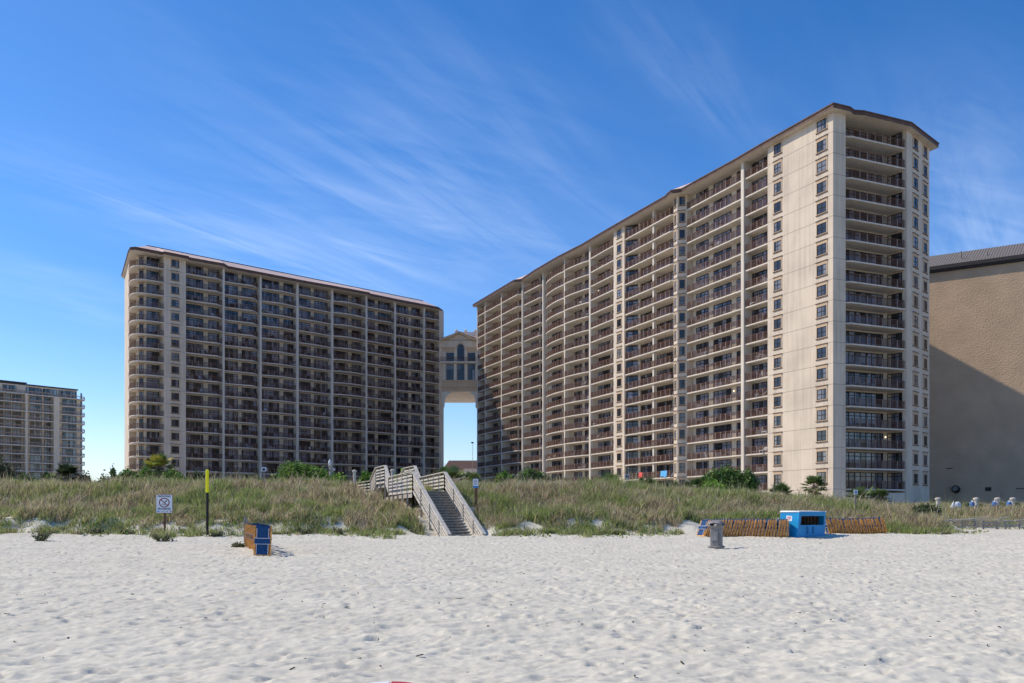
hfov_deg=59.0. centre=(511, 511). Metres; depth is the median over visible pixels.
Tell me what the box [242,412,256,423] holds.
glass door
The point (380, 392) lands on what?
glass door
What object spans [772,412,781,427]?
window
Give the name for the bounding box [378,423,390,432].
glass door
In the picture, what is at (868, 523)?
beach chair
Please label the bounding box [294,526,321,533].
beach plant
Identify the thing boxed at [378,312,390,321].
glass door
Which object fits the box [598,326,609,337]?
glass door
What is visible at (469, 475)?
palmetto
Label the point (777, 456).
window
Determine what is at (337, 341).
glass door
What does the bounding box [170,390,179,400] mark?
window
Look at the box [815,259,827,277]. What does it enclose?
window
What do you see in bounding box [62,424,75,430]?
glass door
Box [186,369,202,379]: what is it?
glass door
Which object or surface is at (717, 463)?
glass door
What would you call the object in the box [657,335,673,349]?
glass door
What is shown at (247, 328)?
glass door
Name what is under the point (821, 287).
window
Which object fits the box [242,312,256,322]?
glass door
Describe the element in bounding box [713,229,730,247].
glass door
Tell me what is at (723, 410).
glass door
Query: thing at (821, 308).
window
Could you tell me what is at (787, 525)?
beach chair
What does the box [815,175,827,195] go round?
window
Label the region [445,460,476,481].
building
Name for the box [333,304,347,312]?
glass door
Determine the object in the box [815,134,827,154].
window
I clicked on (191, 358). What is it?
glass door
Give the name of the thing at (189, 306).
glass door
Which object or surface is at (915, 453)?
window
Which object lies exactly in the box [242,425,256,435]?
glass door
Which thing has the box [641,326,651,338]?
glass door
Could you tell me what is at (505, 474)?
shrub
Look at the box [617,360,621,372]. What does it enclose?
window
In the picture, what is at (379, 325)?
glass door
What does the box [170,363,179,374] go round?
window
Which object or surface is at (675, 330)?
window
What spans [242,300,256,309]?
glass door
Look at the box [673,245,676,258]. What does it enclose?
window
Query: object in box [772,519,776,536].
beach chair
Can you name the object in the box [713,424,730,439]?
glass door
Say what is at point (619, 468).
window
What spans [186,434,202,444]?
glass door
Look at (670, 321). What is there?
glass door
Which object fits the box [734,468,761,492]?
shrub
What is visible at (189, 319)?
glass door
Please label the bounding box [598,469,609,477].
glass door
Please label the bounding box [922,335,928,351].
window
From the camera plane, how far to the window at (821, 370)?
122.23 m
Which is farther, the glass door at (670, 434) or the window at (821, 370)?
the glass door at (670, 434)
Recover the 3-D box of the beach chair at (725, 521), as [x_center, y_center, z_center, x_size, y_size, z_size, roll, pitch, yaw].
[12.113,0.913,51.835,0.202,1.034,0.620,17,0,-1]
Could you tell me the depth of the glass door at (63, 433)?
307.88 m
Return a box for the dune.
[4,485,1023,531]
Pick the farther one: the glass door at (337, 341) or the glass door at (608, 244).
the glass door at (337, 341)
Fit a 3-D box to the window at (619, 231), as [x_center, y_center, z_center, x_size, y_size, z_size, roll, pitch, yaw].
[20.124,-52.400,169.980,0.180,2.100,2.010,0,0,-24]
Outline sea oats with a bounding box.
[3,470,1023,524]
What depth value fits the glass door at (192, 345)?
195.32 m
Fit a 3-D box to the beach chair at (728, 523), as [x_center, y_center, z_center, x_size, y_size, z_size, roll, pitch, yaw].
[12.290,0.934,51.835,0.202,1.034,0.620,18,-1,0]
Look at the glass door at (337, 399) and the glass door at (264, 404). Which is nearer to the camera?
the glass door at (264, 404)
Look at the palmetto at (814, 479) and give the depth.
73.62 m
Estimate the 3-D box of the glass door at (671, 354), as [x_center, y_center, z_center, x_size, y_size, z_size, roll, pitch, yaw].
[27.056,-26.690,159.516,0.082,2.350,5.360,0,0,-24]
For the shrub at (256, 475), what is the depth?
81.72 m
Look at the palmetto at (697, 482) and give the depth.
78.69 m
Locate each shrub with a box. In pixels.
[0,454,16,480]
[14,469,38,480]
[72,471,90,482]
[94,469,108,481]
[116,466,133,479]
[131,466,155,479]
[160,468,187,481]
[186,470,205,480]
[246,473,261,479]
[271,460,333,481]
[322,472,346,481]
[357,469,377,491]
[494,469,512,482]
[513,464,549,482]
[546,476,567,482]
[701,462,744,489]
[701,477,726,490]
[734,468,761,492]
[909,503,943,516]
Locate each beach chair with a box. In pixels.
[253,526,271,555]
[696,520,708,536]
[703,519,710,535]
[723,518,726,535]
[723,519,729,536]
[725,519,732,536]
[728,519,736,536]
[732,519,738,536]
[735,519,741,536]
[738,519,744,536]
[740,519,747,535]
[744,518,750,535]
[747,519,753,535]
[750,519,756,535]
[753,519,759,536]
[756,519,761,536]
[759,519,764,536]
[763,519,769,536]
[766,519,771,536]
[769,519,773,536]
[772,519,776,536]
[775,519,780,536]
[777,519,783,536]
[780,519,785,536]
[783,519,788,536]
[825,518,831,532]
[826,518,833,533]
[829,518,835,532]
[832,518,838,532]
[834,518,840,532]
[838,518,845,533]
[841,518,848,533]
[843,518,850,533]
[846,518,853,533]
[848,518,856,533]
[851,518,858,533]
[855,518,861,533]
[856,518,863,533]
[860,518,866,533]
[861,518,869,533]
[865,518,872,533]
[867,518,874,533]
[870,518,877,533]
[872,518,879,532]
[874,517,882,532]
[877,517,885,532]
[880,517,887,533]
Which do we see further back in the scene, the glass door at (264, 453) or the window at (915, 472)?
the glass door at (264, 453)
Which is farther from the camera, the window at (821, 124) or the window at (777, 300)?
the window at (777, 300)
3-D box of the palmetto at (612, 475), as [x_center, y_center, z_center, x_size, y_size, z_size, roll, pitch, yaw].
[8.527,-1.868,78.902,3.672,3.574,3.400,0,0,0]
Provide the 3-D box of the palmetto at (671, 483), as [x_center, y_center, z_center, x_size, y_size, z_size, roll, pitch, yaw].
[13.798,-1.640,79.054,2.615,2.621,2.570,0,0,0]
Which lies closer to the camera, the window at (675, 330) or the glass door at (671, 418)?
the window at (675, 330)
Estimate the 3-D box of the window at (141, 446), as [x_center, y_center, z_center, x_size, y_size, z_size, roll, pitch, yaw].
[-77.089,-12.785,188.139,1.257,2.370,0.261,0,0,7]
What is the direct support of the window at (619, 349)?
in the apartment building at (833, 197)
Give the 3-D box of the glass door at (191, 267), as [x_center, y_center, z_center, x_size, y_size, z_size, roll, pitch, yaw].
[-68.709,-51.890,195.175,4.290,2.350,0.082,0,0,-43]
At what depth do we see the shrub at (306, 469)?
78.79 m
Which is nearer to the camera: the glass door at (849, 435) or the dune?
the dune
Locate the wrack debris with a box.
[4,530,1012,676]
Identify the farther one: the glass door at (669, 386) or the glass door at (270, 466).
the glass door at (270, 466)
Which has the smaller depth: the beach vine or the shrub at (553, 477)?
the beach vine
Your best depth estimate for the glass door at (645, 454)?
165.12 m
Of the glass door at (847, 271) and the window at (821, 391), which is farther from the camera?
the glass door at (847, 271)
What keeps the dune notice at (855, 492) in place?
on the dune
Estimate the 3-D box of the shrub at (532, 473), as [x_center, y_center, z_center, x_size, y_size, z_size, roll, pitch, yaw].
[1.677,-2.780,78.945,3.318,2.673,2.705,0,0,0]
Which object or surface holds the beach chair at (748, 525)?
on the sand beach
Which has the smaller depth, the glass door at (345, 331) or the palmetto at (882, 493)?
the palmetto at (882, 493)
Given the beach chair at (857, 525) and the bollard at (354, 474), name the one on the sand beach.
the beach chair at (857, 525)
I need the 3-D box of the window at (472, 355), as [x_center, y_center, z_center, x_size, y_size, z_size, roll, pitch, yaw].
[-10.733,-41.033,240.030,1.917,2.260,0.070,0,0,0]
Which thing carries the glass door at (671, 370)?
in the apartment building at (833, 197)
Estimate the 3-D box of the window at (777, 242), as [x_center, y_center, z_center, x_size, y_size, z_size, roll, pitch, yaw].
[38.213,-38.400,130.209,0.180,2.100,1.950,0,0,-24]
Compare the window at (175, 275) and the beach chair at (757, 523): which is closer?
the beach chair at (757, 523)
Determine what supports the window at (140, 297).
in the inland tower at (165, 413)
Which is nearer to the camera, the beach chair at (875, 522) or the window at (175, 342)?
the beach chair at (875, 522)
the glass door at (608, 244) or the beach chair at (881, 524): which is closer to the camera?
the beach chair at (881, 524)
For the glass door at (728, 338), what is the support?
in the apartment building at (833, 197)
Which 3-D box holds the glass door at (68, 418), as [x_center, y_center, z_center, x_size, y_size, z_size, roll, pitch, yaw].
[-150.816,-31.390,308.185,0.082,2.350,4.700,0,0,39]
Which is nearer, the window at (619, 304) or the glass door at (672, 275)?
the glass door at (672, 275)
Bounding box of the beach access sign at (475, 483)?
[470,478,477,511]
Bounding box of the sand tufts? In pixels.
[0,510,959,538]
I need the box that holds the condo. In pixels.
[0,380,84,481]
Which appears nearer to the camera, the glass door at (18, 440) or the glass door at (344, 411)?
the glass door at (344, 411)
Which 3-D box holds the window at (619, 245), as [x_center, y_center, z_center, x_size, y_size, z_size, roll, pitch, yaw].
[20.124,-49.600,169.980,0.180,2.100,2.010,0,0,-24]
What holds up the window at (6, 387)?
in the condo
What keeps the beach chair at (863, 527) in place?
on the sand beach
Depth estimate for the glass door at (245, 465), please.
203.94 m
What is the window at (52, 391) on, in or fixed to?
in the condo
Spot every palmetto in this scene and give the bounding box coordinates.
[39,470,57,481]
[435,464,466,482]
[436,466,445,478]
[463,471,482,483]
[597,471,625,480]
[638,475,663,486]
[663,478,680,487]
[682,476,705,487]
[769,481,793,495]
[800,474,828,496]
[844,485,877,500]
[872,488,891,501]
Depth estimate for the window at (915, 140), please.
128.44 m
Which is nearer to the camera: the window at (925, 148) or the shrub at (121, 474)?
the shrub at (121, 474)
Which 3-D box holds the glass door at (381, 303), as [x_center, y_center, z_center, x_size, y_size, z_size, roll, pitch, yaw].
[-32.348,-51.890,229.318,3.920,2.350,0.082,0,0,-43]
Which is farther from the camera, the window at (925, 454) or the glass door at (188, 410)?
the glass door at (188, 410)
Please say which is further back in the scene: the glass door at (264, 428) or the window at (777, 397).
the glass door at (264, 428)
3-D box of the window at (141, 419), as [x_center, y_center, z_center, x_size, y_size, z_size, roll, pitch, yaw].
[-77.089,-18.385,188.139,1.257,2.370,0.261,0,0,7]
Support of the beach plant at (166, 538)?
on the sand beach
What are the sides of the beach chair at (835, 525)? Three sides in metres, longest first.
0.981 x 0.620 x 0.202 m
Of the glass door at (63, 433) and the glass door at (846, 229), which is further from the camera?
the glass door at (63, 433)
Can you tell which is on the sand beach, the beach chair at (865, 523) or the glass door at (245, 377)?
the beach chair at (865, 523)
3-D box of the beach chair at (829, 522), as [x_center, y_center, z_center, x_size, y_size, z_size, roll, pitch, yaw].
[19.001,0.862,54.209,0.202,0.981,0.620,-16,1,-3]
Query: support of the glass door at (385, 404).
in the inland tower at (165, 413)
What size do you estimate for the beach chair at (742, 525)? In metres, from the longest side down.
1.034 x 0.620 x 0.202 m
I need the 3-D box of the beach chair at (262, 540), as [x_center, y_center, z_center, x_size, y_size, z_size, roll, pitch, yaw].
[-8.747,1.058,31.772,0.620,1.055,0.202,1,-5,3]
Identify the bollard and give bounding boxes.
[352,470,356,486]
[935,497,940,506]
[973,497,978,507]
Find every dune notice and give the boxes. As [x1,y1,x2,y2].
[260,466,267,481]
[854,490,857,507]
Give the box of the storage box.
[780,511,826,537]
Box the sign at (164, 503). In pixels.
[156,494,172,532]
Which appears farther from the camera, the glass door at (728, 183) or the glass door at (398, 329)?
the glass door at (398, 329)
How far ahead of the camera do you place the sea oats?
67.52 m
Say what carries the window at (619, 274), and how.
in the apartment building at (833, 197)
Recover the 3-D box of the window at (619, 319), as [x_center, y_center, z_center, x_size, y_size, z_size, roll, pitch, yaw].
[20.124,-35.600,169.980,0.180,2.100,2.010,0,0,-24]
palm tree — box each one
[53,462,80,482]
[141,452,175,478]
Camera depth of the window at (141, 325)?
188.11 m
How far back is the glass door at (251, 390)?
204.09 m
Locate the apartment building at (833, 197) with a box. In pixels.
[472,102,938,503]
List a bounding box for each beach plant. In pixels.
[32,529,52,540]
[84,526,105,533]
[117,526,137,533]
[151,533,176,541]
[205,531,223,536]
[231,541,246,546]
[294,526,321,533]
[331,527,346,534]
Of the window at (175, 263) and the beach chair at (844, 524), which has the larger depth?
the window at (175, 263)
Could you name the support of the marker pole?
on the sand beach
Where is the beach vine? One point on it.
(493, 534)
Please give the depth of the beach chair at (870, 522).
53.95 m
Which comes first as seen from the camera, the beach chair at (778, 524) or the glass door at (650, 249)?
the beach chair at (778, 524)
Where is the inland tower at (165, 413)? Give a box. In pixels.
[121,245,443,482]
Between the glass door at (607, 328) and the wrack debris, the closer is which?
the wrack debris
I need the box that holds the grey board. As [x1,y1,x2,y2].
[244,516,248,539]
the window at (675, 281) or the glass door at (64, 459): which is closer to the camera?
the window at (675, 281)
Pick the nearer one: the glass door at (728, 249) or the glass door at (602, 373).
the glass door at (728, 249)
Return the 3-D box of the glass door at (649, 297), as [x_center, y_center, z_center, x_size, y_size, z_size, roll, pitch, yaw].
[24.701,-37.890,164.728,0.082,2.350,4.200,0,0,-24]
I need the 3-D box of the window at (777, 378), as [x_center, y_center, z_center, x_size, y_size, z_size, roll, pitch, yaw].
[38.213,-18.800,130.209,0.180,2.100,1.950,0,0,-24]
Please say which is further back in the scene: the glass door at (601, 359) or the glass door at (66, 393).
the glass door at (66, 393)
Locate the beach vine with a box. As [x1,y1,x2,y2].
[0,521,1023,537]
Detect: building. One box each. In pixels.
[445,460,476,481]
[929,243,1023,504]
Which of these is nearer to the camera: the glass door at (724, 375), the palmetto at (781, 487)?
the palmetto at (781, 487)
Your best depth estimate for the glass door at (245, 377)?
203.94 m
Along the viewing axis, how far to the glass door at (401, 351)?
233.02 m
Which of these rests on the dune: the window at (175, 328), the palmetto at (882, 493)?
the palmetto at (882, 493)
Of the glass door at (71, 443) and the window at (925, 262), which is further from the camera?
the glass door at (71, 443)
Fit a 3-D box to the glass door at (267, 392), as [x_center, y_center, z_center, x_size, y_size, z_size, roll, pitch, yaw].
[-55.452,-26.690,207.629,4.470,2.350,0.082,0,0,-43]
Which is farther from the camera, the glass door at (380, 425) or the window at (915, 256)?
the glass door at (380, 425)
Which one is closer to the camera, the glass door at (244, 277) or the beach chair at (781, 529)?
the beach chair at (781, 529)
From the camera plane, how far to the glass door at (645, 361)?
165.40 m
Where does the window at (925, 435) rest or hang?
in the apartment building at (833, 197)
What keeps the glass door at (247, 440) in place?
in the inland tower at (165, 413)
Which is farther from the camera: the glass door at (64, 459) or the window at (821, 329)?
the glass door at (64, 459)
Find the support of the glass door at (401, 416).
in the inland tower at (165, 413)
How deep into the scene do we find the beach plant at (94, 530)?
53.00 m
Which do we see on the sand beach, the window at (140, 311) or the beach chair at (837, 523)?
the beach chair at (837, 523)
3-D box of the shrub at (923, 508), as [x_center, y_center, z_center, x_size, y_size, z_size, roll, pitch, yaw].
[27.563,0.227,60.474,2.473,1.682,1.708,0,0,0]
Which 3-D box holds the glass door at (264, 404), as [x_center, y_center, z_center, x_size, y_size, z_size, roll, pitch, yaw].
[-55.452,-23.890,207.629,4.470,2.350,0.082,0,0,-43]
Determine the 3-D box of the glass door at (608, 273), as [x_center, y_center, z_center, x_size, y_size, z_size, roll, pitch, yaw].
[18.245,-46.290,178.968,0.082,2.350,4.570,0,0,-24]
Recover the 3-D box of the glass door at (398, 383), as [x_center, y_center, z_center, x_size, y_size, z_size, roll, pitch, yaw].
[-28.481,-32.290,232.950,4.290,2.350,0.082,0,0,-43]
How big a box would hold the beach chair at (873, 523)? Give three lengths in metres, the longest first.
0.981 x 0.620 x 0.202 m
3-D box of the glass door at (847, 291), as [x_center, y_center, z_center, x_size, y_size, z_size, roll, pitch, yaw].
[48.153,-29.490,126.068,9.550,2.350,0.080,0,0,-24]
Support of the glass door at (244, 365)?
in the inland tower at (165, 413)
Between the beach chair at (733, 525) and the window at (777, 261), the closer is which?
the beach chair at (733, 525)
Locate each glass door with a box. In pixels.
[12,394,20,401]
[12,403,20,409]
[12,412,20,418]
[12,420,20,426]
[12,429,20,435]
[12,437,20,444]
[12,446,20,452]
[12,455,20,461]
[12,463,20,469]
[30,388,41,394]
[30,396,41,403]
[30,405,41,411]
[30,413,41,419]
[30,421,41,428]
[30,430,41,436]
[30,438,41,445]
[30,447,41,453]
[30,455,41,462]
[30,464,41,470]
[30,472,41,478]
[44,389,50,395]
[44,397,50,403]
[62,391,75,397]
[62,399,75,406]
[62,407,75,414]
[62,415,75,422]
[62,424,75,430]
[62,432,75,438]
[62,440,75,447]
[62,449,75,455]
[62,457,75,463]
[186,264,202,275]
[186,277,202,288]
[186,290,202,301]
[186,303,202,314]
[186,316,202,327]
[186,330,202,340]
[186,343,202,353]
[186,356,202,366]
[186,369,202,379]
[186,382,202,392]
[186,395,202,405]
[186,408,202,418]
[186,421,202,431]
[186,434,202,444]
[186,447,202,457]
[186,460,202,470]
[242,275,256,284]
[242,287,256,297]
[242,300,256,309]
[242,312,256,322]
[242,325,256,334]
[242,337,256,347]
[242,350,256,359]
[242,362,256,372]
[242,375,256,384]
[242,387,256,397]
[242,400,256,409]
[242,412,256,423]
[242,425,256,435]
[242,437,256,447]
[242,450,256,460]
[242,462,256,472]
[262,279,278,289]
[262,291,278,301]
[262,303,278,314]
[262,316,278,326]
[262,328,278,338]
[262,340,278,350]
[262,353,278,363]
[262,365,278,375]
[262,377,278,387]
[262,389,278,399]
[262,402,278,411]
[262,414,278,424]
[262,426,278,436]
[262,438,278,448]
[262,451,278,460]
[262,463,278,473]
[262,475,277,480]
[333,292,347,301]
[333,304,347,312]
[333,316,347,324]
[333,327,347,336]
[333,339,347,347]
[333,350,347,359]
[333,362,347,370]
[333,373,347,382]
[333,385,347,394]
[333,397,347,405]
[333,408,347,417]
[333,420,347,428]
[333,431,347,440]
[333,443,347,451]
[333,454,347,463]
[333,466,347,475]
[378,301,390,310]
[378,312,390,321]
[378,323,390,332]
[378,334,390,343]
[378,346,390,354]
[378,357,390,365]
[378,368,390,376]
[378,379,390,387]
[378,390,390,399]
[378,401,390,410]
[378,412,390,421]
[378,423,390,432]
[396,305,407,314]
[396,316,407,325]
[396,326,407,335]
[396,337,407,346]
[396,348,407,357]
[396,359,407,368]
[396,370,407,379]
[396,381,407,390]
[396,392,407,401]
[396,403,407,412]
[396,414,407,422]
[396,425,407,433]
[396,436,407,444]
[396,447,407,455]
[396,457,407,466]
[598,240,609,250]
[598,255,609,264]
[598,269,609,280]
[598,283,609,293]
[598,298,609,308]
[598,312,609,323]
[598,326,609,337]
[598,341,609,351]
[598,355,609,367]
[598,369,609,381]
[598,384,609,395]
[598,398,609,409]
[598,412,609,423]
[598,426,609,437]
[598,441,609,452]
[598,455,609,466]
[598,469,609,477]
[641,249,651,260]
[641,264,651,275]
[641,280,651,291]
[641,295,651,306]
[641,311,651,321]
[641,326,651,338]
[641,342,651,354]
[641,357,651,369]
[641,373,651,385]
[641,388,651,400]
[641,404,651,416]
[641,419,651,431]
[641,435,651,447]
[641,450,651,462]
[641,466,651,478]
[657,222,673,236]
[657,238,673,252]
[657,255,673,269]
[657,271,673,283]
[657,287,673,301]
[657,303,673,313]
[657,319,673,333]
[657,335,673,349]
[657,351,673,365]
[657,367,673,380]
[657,383,673,397]
[657,400,673,413]
[657,416,673,429]
[657,432,673,445]
[657,448,673,461]
[657,464,673,477]
[657,480,673,486]
[658,206,673,220]
[713,176,730,194]
[713,193,730,212]
[713,211,730,229]
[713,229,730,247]
[713,247,730,264]
[713,264,730,282]
[713,282,730,299]
[713,300,730,316]
[713,317,730,334]
[713,335,730,351]
[713,353,730,369]
[713,371,730,386]
[713,388,730,404]
[713,406,730,421]
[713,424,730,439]
[713,442,730,456]
[713,459,730,470]
[846,150,881,162]
[846,189,881,203]
[846,209,881,223]
[846,229,882,243]
[846,250,882,264]
[846,270,882,284]
[846,290,882,305]
[846,310,882,325]
[846,330,882,345]
[846,351,882,366]
[846,371,882,386]
[846,391,882,407]
[846,411,882,427]
[846,432,882,447]
[846,452,882,468]
[846,472,882,488]
[853,130,881,141]
[853,170,881,182]
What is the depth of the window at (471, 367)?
240.07 m
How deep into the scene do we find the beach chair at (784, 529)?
51.07 m
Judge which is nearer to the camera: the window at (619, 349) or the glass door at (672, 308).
the glass door at (672, 308)
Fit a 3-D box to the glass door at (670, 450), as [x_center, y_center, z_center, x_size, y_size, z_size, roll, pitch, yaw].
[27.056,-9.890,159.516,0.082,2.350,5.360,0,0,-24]
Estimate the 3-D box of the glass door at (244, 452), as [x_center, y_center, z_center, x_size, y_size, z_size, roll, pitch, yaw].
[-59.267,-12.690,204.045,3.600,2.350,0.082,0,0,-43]
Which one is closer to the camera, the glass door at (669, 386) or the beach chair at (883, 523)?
the beach chair at (883, 523)
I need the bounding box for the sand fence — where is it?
[945,516,1023,528]
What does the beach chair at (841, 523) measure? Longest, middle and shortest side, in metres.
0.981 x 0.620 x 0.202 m
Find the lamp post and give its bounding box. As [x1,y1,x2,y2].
[328,459,334,474]
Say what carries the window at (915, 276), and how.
in the apartment building at (833, 197)
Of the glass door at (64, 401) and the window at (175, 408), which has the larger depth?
the glass door at (64, 401)
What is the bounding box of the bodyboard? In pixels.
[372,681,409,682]
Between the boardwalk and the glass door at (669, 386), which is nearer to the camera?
the boardwalk
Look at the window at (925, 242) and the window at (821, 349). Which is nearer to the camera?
the window at (821, 349)
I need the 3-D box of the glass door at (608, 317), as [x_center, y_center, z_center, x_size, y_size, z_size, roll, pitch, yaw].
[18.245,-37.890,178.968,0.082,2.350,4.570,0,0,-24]
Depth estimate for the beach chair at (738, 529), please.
51.50 m
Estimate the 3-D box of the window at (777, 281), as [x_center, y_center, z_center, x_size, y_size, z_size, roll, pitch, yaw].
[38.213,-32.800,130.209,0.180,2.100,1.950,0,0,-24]
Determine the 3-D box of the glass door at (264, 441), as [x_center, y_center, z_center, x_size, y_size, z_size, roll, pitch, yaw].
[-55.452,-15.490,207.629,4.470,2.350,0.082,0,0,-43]
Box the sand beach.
[0,511,1023,682]
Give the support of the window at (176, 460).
in the inland tower at (165, 413)
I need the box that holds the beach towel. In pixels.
[660,471,666,476]
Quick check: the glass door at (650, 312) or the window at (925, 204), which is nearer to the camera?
the window at (925, 204)
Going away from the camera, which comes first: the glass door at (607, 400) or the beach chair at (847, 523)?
the beach chair at (847, 523)
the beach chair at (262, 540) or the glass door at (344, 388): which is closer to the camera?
the beach chair at (262, 540)
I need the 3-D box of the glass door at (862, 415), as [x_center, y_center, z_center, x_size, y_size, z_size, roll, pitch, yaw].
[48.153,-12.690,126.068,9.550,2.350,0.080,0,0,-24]
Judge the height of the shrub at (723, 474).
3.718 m
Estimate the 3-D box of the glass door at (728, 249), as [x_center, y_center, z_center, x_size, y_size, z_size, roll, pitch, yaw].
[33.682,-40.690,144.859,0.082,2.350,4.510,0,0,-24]
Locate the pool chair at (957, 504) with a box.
[954,502,961,509]
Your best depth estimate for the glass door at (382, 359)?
229.30 m
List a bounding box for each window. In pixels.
[3,384,15,390]
[43,389,56,395]
[138,269,143,278]
[138,296,143,305]
[138,323,143,331]
[138,350,143,359]
[138,417,143,428]
[138,444,143,455]
[139,310,143,319]
[139,337,143,346]
[139,364,143,373]
[139,377,143,387]
[139,390,143,399]
[139,404,143,414]
[139,431,143,441]
[139,458,143,467]
[170,258,179,268]
[170,270,179,281]
[170,283,179,294]
[170,297,179,307]
[170,310,179,321]
[170,323,179,334]
[170,337,179,347]
[170,350,179,360]
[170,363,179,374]
[170,377,179,387]
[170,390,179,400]
[170,404,179,413]
[170,417,179,427]
[170,430,179,440]
[170,444,179,453]
[171,457,179,466]
[446,364,453,379]
[447,353,453,360]
[456,342,464,360]
[457,364,463,379]
[468,353,474,360]
[468,364,474,379]
[616,227,621,239]
[616,241,621,254]
[616,256,621,268]
[616,271,621,283]
[616,286,621,298]
[616,301,621,313]
[616,315,621,328]
[616,330,621,343]
[616,345,621,357]
[616,375,621,387]
[616,390,621,402]
[616,405,621,417]
[616,420,621,431]
[616,435,621,446]
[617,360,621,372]
[617,450,621,461]
[617,465,621,476]
[673,194,685,487]
[673,194,692,487]
[673,211,676,225]
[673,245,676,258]
[673,278,676,291]
[673,311,676,324]
[673,344,676,357]
[674,196,676,208]
[674,228,676,241]
[674,261,676,274]
[674,294,676,307]
[674,328,676,340]
[772,157,781,176]
[772,177,781,195]
[772,216,781,234]
[772,236,781,253]
[772,294,781,311]
[772,353,781,369]
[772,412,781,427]
[772,471,781,485]
[773,140,781,156]
[773,196,781,214]
[773,255,781,272]
[773,275,781,292]
[773,314,781,330]
[773,334,781,349]
[773,373,781,388]
[773,392,781,407]
[773,431,781,446]
[773,451,781,465]
[815,115,827,134]
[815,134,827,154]
[815,155,826,175]
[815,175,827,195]
[815,196,827,216]
[815,217,827,236]
[815,238,827,257]
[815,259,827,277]
[815,280,827,298]
[815,301,827,319]
[815,322,826,339]
[815,343,826,360]
[815,384,827,401]
[815,405,827,421]
[815,426,827,442]
[815,447,827,462]
[815,468,827,483]
[816,363,827,380]
[912,172,918,190]
[912,192,918,210]
[912,212,918,230]
[912,232,918,249]
[912,311,918,328]
[912,331,918,347]
[912,351,918,367]
[912,430,918,445]
[912,450,918,465]
[912,470,918,484]
[913,135,918,151]
[913,152,918,171]
[913,252,918,269]
[913,272,918,288]
[913,291,918,308]
[913,371,918,386]
[913,391,918,406]
[913,411,918,426]
[922,180,928,197]
[922,199,927,216]
[922,238,928,255]
[922,277,928,293]
[922,296,927,312]
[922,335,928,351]
[922,374,928,389]
[922,393,927,408]
[922,432,928,447]
[922,471,928,485]
[923,143,927,159]
[923,160,928,178]
[923,219,927,235]
[923,257,928,274]
[923,316,927,331]
[923,355,928,370]
[923,413,927,427]
[923,452,928,466]
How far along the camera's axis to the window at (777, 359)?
130.20 m
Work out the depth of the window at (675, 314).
153.04 m
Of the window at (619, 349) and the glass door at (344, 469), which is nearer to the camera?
the window at (619, 349)
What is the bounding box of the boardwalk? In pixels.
[351,465,485,535]
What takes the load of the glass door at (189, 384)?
in the inland tower at (165, 413)
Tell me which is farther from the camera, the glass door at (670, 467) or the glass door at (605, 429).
the glass door at (605, 429)
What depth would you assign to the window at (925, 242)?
131.26 m
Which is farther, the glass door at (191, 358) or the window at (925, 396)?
the glass door at (191, 358)
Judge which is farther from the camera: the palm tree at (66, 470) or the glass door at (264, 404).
the glass door at (264, 404)
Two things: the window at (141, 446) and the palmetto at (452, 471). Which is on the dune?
the palmetto at (452, 471)
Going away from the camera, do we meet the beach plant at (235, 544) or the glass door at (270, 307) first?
the beach plant at (235, 544)
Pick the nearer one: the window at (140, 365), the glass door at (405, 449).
the window at (140, 365)
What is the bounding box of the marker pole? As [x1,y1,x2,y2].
[206,469,208,534]
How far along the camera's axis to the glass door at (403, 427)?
233.14 m
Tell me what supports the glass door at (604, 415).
in the apartment building at (833, 197)
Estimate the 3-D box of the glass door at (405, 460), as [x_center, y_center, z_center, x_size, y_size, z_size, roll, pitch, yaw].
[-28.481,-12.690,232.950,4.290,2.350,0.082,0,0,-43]
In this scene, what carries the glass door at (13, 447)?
in the condo
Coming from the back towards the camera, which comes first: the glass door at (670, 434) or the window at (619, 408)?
the window at (619, 408)
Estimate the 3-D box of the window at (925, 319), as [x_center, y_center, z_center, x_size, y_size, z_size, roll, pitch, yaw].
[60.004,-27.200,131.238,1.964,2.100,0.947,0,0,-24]
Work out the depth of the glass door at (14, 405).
295.29 m
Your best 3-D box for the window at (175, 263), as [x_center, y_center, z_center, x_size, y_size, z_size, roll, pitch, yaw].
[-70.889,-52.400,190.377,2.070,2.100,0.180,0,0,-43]
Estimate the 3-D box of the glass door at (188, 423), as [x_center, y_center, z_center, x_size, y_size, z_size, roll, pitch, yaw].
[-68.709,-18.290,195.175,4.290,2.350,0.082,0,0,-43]
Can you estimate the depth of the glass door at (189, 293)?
195.32 m
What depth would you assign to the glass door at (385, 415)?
229.58 m
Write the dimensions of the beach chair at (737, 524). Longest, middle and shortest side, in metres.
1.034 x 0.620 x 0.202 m
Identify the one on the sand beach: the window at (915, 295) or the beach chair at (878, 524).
the beach chair at (878, 524)
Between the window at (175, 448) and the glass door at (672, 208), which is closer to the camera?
the glass door at (672, 208)
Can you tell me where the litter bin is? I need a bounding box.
[708,520,724,547]
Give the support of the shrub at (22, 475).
on the dune
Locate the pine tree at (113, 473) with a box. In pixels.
[108,463,116,477]
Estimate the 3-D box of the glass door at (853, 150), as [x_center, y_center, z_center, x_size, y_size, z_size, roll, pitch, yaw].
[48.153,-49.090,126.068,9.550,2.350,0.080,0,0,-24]
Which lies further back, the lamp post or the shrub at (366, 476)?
the lamp post

